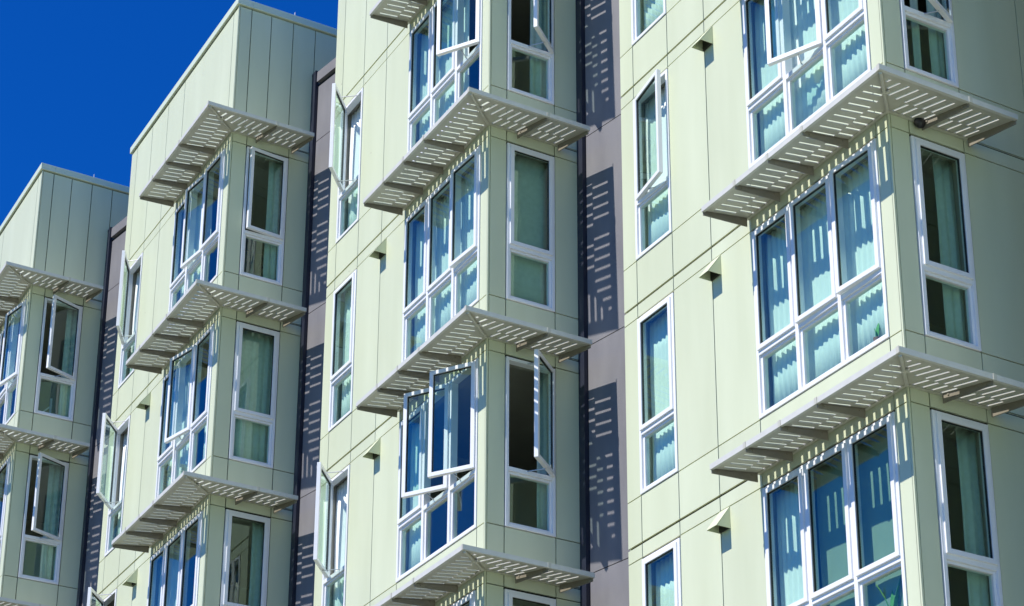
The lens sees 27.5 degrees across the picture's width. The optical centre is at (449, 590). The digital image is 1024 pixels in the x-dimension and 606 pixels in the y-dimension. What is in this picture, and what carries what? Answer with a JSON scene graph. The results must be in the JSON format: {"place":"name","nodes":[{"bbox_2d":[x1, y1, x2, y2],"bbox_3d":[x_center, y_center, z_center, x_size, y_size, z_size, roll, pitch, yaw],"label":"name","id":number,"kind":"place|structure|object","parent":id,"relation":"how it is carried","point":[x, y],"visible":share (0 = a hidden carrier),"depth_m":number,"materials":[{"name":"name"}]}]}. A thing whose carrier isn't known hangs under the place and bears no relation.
{"place":"outdoors","nodes":[
{"label":"outdoors","id":0,"kind":"place"},
{"bbox_2d":[43,398,51,412],"bbox_3d":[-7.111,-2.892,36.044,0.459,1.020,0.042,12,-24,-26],"label":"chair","id":1,"kind":"object","parent":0,"point":[50,407],"visible":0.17,"depth_m":36.23,"materials":[{"name":"plastic"}]},
{"bbox_2d":[0,0,337,225],"label":"sky","id":2,"kind":"structure","parent":0,"point":[81,81],"materials":[{"name":"blue"}]},
{"bbox_3d":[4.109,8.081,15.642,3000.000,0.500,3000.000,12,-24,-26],"label":"ground","id":3,"kind":"structure","parent":0,"visible":0},
{"bbox_2d":[0,163,129,605],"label":"apartment block","id":4,"kind":"structure","parent":3,"relation":"on","point":[57,224],"depth_m":36.17,"materials":[{"name":"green paint"}]},
{"bbox_2d":[0,456,10,561],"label":"window","id":5,"kind":"structure","parent":4,"relation":"in","point":[6,466],"depth_m":35.05,"materials":[{"name":"white plastic"}]},
{"bbox_2d":[0,299,26,424],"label":"window","id":6,"kind":"structure","parent":4,"relation":"in","point":[12,326],"depth_m":36.42,"materials":[{"name":"white plastic"}]},
{"bbox_2d":[18,452,68,584],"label":"window","id":7,"kind":"structure","parent":4,"relation":"in","point":[57,542],"depth_m":34.82,"materials":[{"name":"white plastic"}]},
{"bbox_2d":[39,465,62,579],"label":"curtain","id":8,"kind":"object","parent":4,"relation":"hanging from","point":[51,521],"visible":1,"depth_m":35.17,"materials":[{"name":"green fabric"}]},
{"bbox_2d":[33,295,82,421],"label":"window","id":9,"kind":"structure","parent":4,"relation":"in","point":[56,300],"depth_m":35.91,"materials":[{"name":"white plastic"}]},
{"bbox_2d":[58,309,76,416],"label":"curtain","id":10,"kind":"object","parent":4,"relation":"hanging from","point":[67,364],"visible":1,"depth_m":36.27,"materials":[{"name":"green fabric"}]},
{"bbox_2d":[76,216,126,605],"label":"recessed wall","id":11,"kind":"structure","parent":3,"relation":"on","point":[94,502],"depth_m":35.75,"materials":[{"name":"grey paint"}]},
{"bbox_2d":[87,0,336,605],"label":"apartment block","id":12,"kind":"structure","parent":3,"relation":"on","point":[230,119],"depth_m":31.83,"materials":[{"name":"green paint"}]},
{"bbox_2d":[87,587,116,605],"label":"window","id":13,"kind":"structure","parent":12,"relation":"in","point":[113,595],"depth_m":32.70,"materials":[{"name":"white plastic"}]},
{"bbox_2d":[96,413,130,556],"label":"window","id":14,"kind":"structure","parent":12,"relation":"in","point":[113,509],"depth_m":33.59,"materials":[{"name":"white plastic"}]},
{"bbox_2d":[116,432,127,536],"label":"curtain","id":15,"kind":"object","parent":12,"relation":"hanging from","point":[122,478],"visible":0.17,"depth_m":33.97,"materials":[{"name":"fabric"}]},
{"bbox_2d":[116,250,142,388],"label":"window","id":16,"kind":"structure","parent":12,"relation":"in","point":[126,343],"depth_m":34.68,"materials":[{"name":"white plastic"}]},
{"bbox_2d":[129,271,139,373],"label":"curtain","id":17,"kind":"object","parent":12,"relation":"hanging from","point":[135,309],"visible":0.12,"depth_m":35.06,"materials":[{"name":"fabric"}]},
{"bbox_2d":[158,544,179,605],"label":"curtain","id":18,"kind":"object","parent":12,"relation":"hanging from","point":[175,567],"visible":0.56,"depth_m":30.73,"materials":[{"name":"fabric"}]},
{"bbox_2d":[147,510,202,605],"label":"window","id":19,"kind":"structure","parent":12,"relation":"in","point":[184,535],"depth_m":30.14,"materials":[{"name":"white plastic"}]},
{"bbox_2d":[166,363,190,487],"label":"curtain","id":20,"kind":"object","parent":12,"relation":"hanging from","point":[183,462],"visible":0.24,"depth_m":31.74,"materials":[{"name":"fabric"}]},
{"bbox_2d":[155,323,214,498],"bbox_3d":[-4.008,-2.592,31.166,0.271,2.215,2.070,12,-24,-26],"label":"window","id":21,"kind":"structure","parent":12,"relation":"in","point":[195,424],"depth_m":31.24,"materials":[{"name":"white plastic"}]},
{"bbox_2d":[178,184,213,314],"bbox_3d":[-3.973,-5.230,32.664,0.040,2.175,1.230,12,-24,-26],"label":"curtain","id":22,"kind":"object","parent":12,"relation":"hanging from","point":[196,275],"visible":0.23,"depth_m":32.78,"materials":[{"name":"fabric"}]},
{"bbox_2d":[167,148,225,330],"bbox_3d":[-3.934,-5.385,32.260,0.205,2.215,2.070,12,-24,-26],"label":"window","id":23,"kind":"structure","parent":12,"relation":"in","point":[207,243],"depth_m":32.32,"materials":[{"name":"white plastic"}]},
{"bbox_2d":[203,425,206,458],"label":"curtain","id":24,"kind":"object","parent":12,"relation":"hanging from","point":[204,442],"visible":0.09,"depth_m":30.61,"materials":[{"name":"fabric"}]},
{"bbox_2d":[220,509,269,605],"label":"window","id":25,"kind":"structure","parent":12,"relation":"in","point":[229,514],"depth_m":29.50,"materials":[{"name":"white plastic"}]},
{"bbox_2d":[233,330,272,462],"bbox_3d":[-2.915,-2.809,30.560,0.646,2.175,0.037,12,-24,-26],"label":"curtain","id":26,"kind":"object","parent":12,"relation":"hanging from","point":[250,441],"visible":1,"depth_m":30.63,"materials":[{"name":"green fabric"}]},
{"bbox_2d":[228,321,279,468],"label":"window","id":27,"kind":"structure","parent":12,"relation":"in","point":[236,412],"depth_m":30.38,"materials":[{"name":"white plastic"}]},
{"bbox_2d":[248,522,263,605],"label":"curtain","id":28,"kind":"object","parent":12,"relation":"hanging from","point":[256,564],"visible":1,"depth_m":29.72,"materials":[{"name":"green fabric"}]},
{"bbox_2d":[239,146,287,285],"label":"window","id":29,"kind":"structure","parent":12,"relation":"in","point":[273,239],"depth_m":31.44,"materials":[{"name":"white plastic"}]},
{"bbox_2d":[263,161,281,279],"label":"curtain","id":30,"kind":"object","parent":12,"relation":"hanging from","point":[272,214],"visible":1,"depth_m":31.78,"materials":[{"name":"green fabric"}]},
{"bbox_2d":[288,57,335,605],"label":"recessed wall","id":31,"kind":"structure","parent":3,"relation":"on","point":[307,459],"depth_m":30.84,"materials":[{"name":"grey paint"}]},
{"bbox_2d":[313,0,594,605],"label":"apartment block","id":32,"kind":"structure","parent":3,"relation":"on","point":[463,385],"depth_m":26.64,"materials":[{"name":"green paint"}]},
{"bbox_2d":[313,462,349,605],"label":"window","id":33,"kind":"structure","parent":32,"relation":"in","point":[328,580],"depth_m":28.06,"materials":[{"name":"white plastic"}]},
{"bbox_2d":[333,478,347,605],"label":"curtain","id":34,"kind":"object","parent":32,"relation":"hanging from","point":[340,535],"visible":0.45,"depth_m":28.34,"materials":[{"name":"fabric"}]},
{"bbox_2d":[328,269,356,431],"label":"window","id":35,"kind":"structure","parent":32,"relation":"in","point":[337,377],"depth_m":29.13,"materials":[{"name":"white plastic"}]},
{"bbox_2d":[341,288,351,417],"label":"curtain","id":36,"kind":"object","parent":32,"relation":"hanging from","point":[346,395],"visible":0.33,"depth_m":29.39,"materials":[{"name":"fabric"}]},
{"bbox_2d":[329,83,363,243],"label":"window","id":37,"kind":"structure","parent":32,"relation":"in","point":[343,193],"depth_m":30.17,"materials":[{"name":"white plastic"}]},
{"bbox_2d":[347,105,360,228],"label":"curtain","id":38,"kind":"object","parent":32,"relation":"hanging from","point":[354,164],"visible":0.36,"depth_m":30.48,"materials":[{"name":"fabric"}]},
{"bbox_2d":[408,420,420,569],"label":"curtain","id":39,"kind":"object","parent":32,"relation":"hanging from","point":[414,543],"visible":0.39,"depth_m":26.46,"materials":[{"name":"fabric"}]},
{"bbox_2d":[396,358,478,582],"bbox_3d":[-0.289,-1.476,25.567,0.464,2.215,2.070,12,-24,-26],"label":"window","id":40,"kind":"structure","parent":32,"relation":"in","point":[422,512],"depth_m":25.53,"materials":[{"name":"white plastic"}]},
{"bbox_2d":[401,145,480,362],"bbox_3d":[-0.110,-4.247,26.713,0.160,2.215,2.070,12,-24,-26],"label":"window","id":41,"kind":"structure","parent":32,"relation":"in","point":[458,263],"depth_m":26.71,"materials":[{"name":"white plastic"}]},
{"bbox_2d":[419,0,469,139],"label":"curtain","id":42,"kind":"object","parent":32,"relation":"hanging from","point":[446,101],"visible":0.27,"depth_m":28.24,"materials":[{"name":"fabric"}]},
{"bbox_2d":[407,0,482,169],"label":"window","id":43,"kind":"structure","parent":32,"relation":"in","point":[436,89],"depth_m":27.77,"materials":[{"name":"white plastic"}]},
{"bbox_2d":[414,168,476,350],"bbox_3d":[0.019,-4.220,26.776,0.042,2.175,2.030,12,-24,-26],"label":"curtain","id":44,"kind":"object","parent":32,"relation":"hanging from","point":[468,286],"visible":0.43,"depth_m":26.88,"materials":[{"name":"fabric"}]},
{"bbox_2d":[451,590,475,605],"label":"window","id":45,"kind":"structure","parent":32,"relation":"in","point":[470,598],"depth_m":24.17,"materials":[{"name":"white plastic"}]},
{"bbox_2d":[511,155,546,305],"bbox_3d":[0.933,-4.474,26.081,0.645,2.175,0.020,12,-24,-26],"label":"curtain","id":46,"kind":"object","parent":32,"relation":"attached to","point":[529,279],"visible":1,"depth_m":26.17,"materials":[{"name":"green fabric"}]},
{"bbox_2d":[503,589,555,605],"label":"window","id":47,"kind":"structure","parent":32,"relation":"in","point":[508,595],"depth_m":24.11,"materials":[{"name":"white plastic"}]},
{"bbox_2d":[504,349,555,537],"bbox_3d":[1.040,-1.775,24.737,0.685,2.215,0.511,12,-24,-26],"label":"window","id":48,"kind":"structure","parent":32,"relation":"in","point":[550,480],"depth_m":24.76,"materials":[{"name":"white plastic"}]},
{"bbox_2d":[505,143,554,312],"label":"window","id":49,"kind":"structure","parent":32,"relation":"in","point":[512,247],"depth_m":25.90,"materials":[{"name":"white plastic"}]},
{"bbox_2d":[506,0,553,105],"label":"window","id":50,"kind":"structure","parent":32,"relation":"in","point":[548,56],"depth_m":26.86,"materials":[{"name":"white plastic"}]},
{"bbox_2d":[530,0,546,97],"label":"curtain","id":51,"kind":"object","parent":32,"relation":"hanging from","point":[537,77],"visible":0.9,"depth_m":27.13,"materials":[{"name":"green fabric"}]},
{"bbox_2d":[537,374,547,529],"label":"curtain","id":52,"kind":"object","parent":32,"relation":"hanging from","point":[541,506],"visible":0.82,"depth_m":25.13,"materials":[{"name":"green fabric"}]},
{"bbox_2d":[576,0,629,605],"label":"recessed wall","id":53,"kind":"structure","parent":3,"relation":"on","point":[604,550],"depth_m":25.54,"materials":[{"name":"grey paint"}]},
{"bbox_2d":[619,0,1023,605],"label":"apartment block","id":54,"kind":"structure","parent":3,"relation":"on","point":[917,383],"depth_m":21.33,"materials":[{"name":"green paint"}]},
{"bbox_2d":[631,0,666,45],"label":"window","id":55,"kind":"structure","parent":54,"relation":"in","point":[636,35],"depth_m":25.63,"materials":[{"name":"white plastic"}]},
{"bbox_2d":[633,69,672,260],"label":"window","id":56,"kind":"structure","parent":54,"relation":"in","point":[643,199],"depth_m":24.58,"materials":[{"name":"white plastic"}]},
{"bbox_2d":[644,0,662,29],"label":"curtain","id":57,"kind":"object","parent":54,"relation":"hanging from","point":[653,10],"visible":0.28,"depth_m":25.63,"materials":[{"name":"fabric"}]},
{"bbox_2d":[645,86,668,246],"bbox_3d":[2.518,-4.992,24.670,0.036,2.175,0.700,12,-24,-26],"label":"curtain","id":58,"kind":"object","parent":54,"relation":"hanging from","point":[658,216],"visible":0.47,"depth_m":24.79,"materials":[{"name":"fabric"}]},
{"bbox_2d":[637,293,679,494],"bbox_3d":[2.362,-2.217,23.536,0.119,2.215,0.740,12,-24,-26],"label":"window","id":59,"kind":"structure","parent":54,"relation":"in","point":[647,429],"depth_m":23.53,"materials":[{"name":"white plastic"}]},
{"bbox_2d":[642,538,681,605],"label":"window","id":60,"kind":"structure","parent":54,"relation":"in","point":[675,546],"depth_m":22.72,"materials":[{"name":"white plastic"}]},
{"bbox_2d":[650,311,674,481],"bbox_3d":[2.472,-2.194,23.591,0.041,2.175,0.700,12,-24,-26],"label":"curtain","id":61,"kind":"object","parent":54,"relation":"hanging from","point":[663,444],"visible":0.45,"depth_m":23.76,"materials":[{"name":"fabric"}]},
{"bbox_2d":[656,554,674,605],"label":"curtain","id":62,"kind":"object","parent":54,"relation":"hanging from","point":[665,582],"visible":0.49,"depth_m":22.93,"materials":[{"name":"fabric"}]},
{"bbox_2d":[776,481,803,605],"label":"curtain","id":63,"kind":"object","parent":54,"relation":"hanging from","point":[789,549],"visible":0.45,"depth_m":20.97,"materials":[{"name":"fabric"}]},
{"bbox_2d":[741,0,871,167],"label":"window","id":64,"kind":"structure","parent":54,"relation":"in","point":[828,38],"depth_m":22.23,"materials":[{"name":"white plastic"}]},
{"bbox_2d":[754,0,867,154],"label":"curtain","id":65,"kind":"object","parent":54,"relation":"hanging from","point":[850,65],"visible":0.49,"depth_m":22.40,"materials":[{"name":"fabric"}]},
{"bbox_2d":[751,138,890,419],"bbox_3d":[3.717,-3.122,21.131,0.160,2.215,2.070,12,-24,-26],"label":"window","id":66,"kind":"structure","parent":54,"relation":"in","point":[844,292],"depth_m":21.08,"materials":[{"name":"white plastic"}]},
{"bbox_2d":[766,160,884,404],"bbox_3d":[3.846,-3.095,21.195,0.042,2.175,2.030,12,-24,-26],"label":"curtain","id":67,"kind":"object","parent":54,"relation":"hanging from","point":[867,317],"visible":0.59,"depth_m":21.26,"materials":[{"name":"fabric"}]},
{"bbox_2d":[762,412,907,605],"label":"window","id":68,"kind":"structure","parent":54,"relation":"in","point":[859,577],"depth_m":19.98,"materials":[{"name":"white plastic"}]},
{"bbox_2d":[816,429,903,605],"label":"curtain","id":69,"kind":"object","parent":54,"relation":"attached to","point":[876,503],"visible":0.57,"depth_m":20.01,"materials":[{"name":"blue fabric"}]},
{"bbox_2d":[873,323,879,340],"bbox_3d":[4.136,-2.484,20.238,0.076,0.284,0.071,-6,-22,18],"label":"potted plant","id":70,"kind":"object","parent":54,"relation":"on","point":[876,337],"visible":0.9,"depth_m":20.24,"materials":[{"name":"green plant"}]},
{"bbox_2d":[876,574,901,605],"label":"potted plant","id":71,"kind":"object","parent":54,"relation":"on","point":[893,601],"visible":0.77,"depth_m":19.25,"materials":[{"name":"green plant"}]},
{"bbox_2d":[910,0,921,69],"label":"curtain","id":72,"kind":"object","parent":54,"relation":"hanging from","point":[916,42],"visible":0.55,"depth_m":21.37,"materials":[{"name":"green fabric"}]},
{"bbox_2d":[914,118,924,127],"bbox_3d":[4.649,-4.633,20.670,0.124,0.124,0.099,12,-24,-26],"label":"wall lamp","id":73,"kind":"object","parent":54,"relation":"attached to","point":[919,122],"visible":1,"depth_m":20.63,"materials":[{"name":"black plastic"}]},
{"bbox_2d":[899,0,958,88],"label":"window","id":74,"kind":"structure","parent":54,"relation":"in","point":[946,26],"depth_m":21.28,"materials":[{"name":"white plastic"}]},
{"bbox_2d":[926,0,945,78],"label":"curtain","id":75,"kind":"object","parent":54,"relation":"hanging from","point":[936,47],"visible":0.48,"depth_m":21.48,"materials":[{"name":"green fabric"}]},
{"bbox_2d":[909,135,981,351],"bbox_3d":[4.819,-3.388,20.397,0.685,2.215,0.119,12,-24,-26],"label":"window","id":76,"kind":"structure","parent":54,"relation":"in","point":[928,269],"depth_m":20.33,"materials":[{"name":"white plastic"}]},
{"bbox_2d":[932,156,965,341],"bbox_3d":[4.926,-3.313,20.584,0.267,2.175,0.041,12,-24,-26],"label":"curtain","id":77,"kind":"object","parent":54,"relation":"hanging from","point":[953,302],"visible":0.74,"depth_m":20.63,"materials":[{"name":"green fabric"}]},
{"bbox_2d":[930,409,1003,605],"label":"window","id":78,"kind":"structure","parent":54,"relation":"in","point":[989,566],"depth_m":19.30,"materials":[{"name":"white plastic"}]},
{"bbox_2d":[955,427,989,605],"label":"curtain","id":79,"kind":"object","parent":54,"relation":"hanging from","point":[977,583],"visible":0.91,"depth_m":19.59,"materials":[{"name":"green fabric"}]}
]}

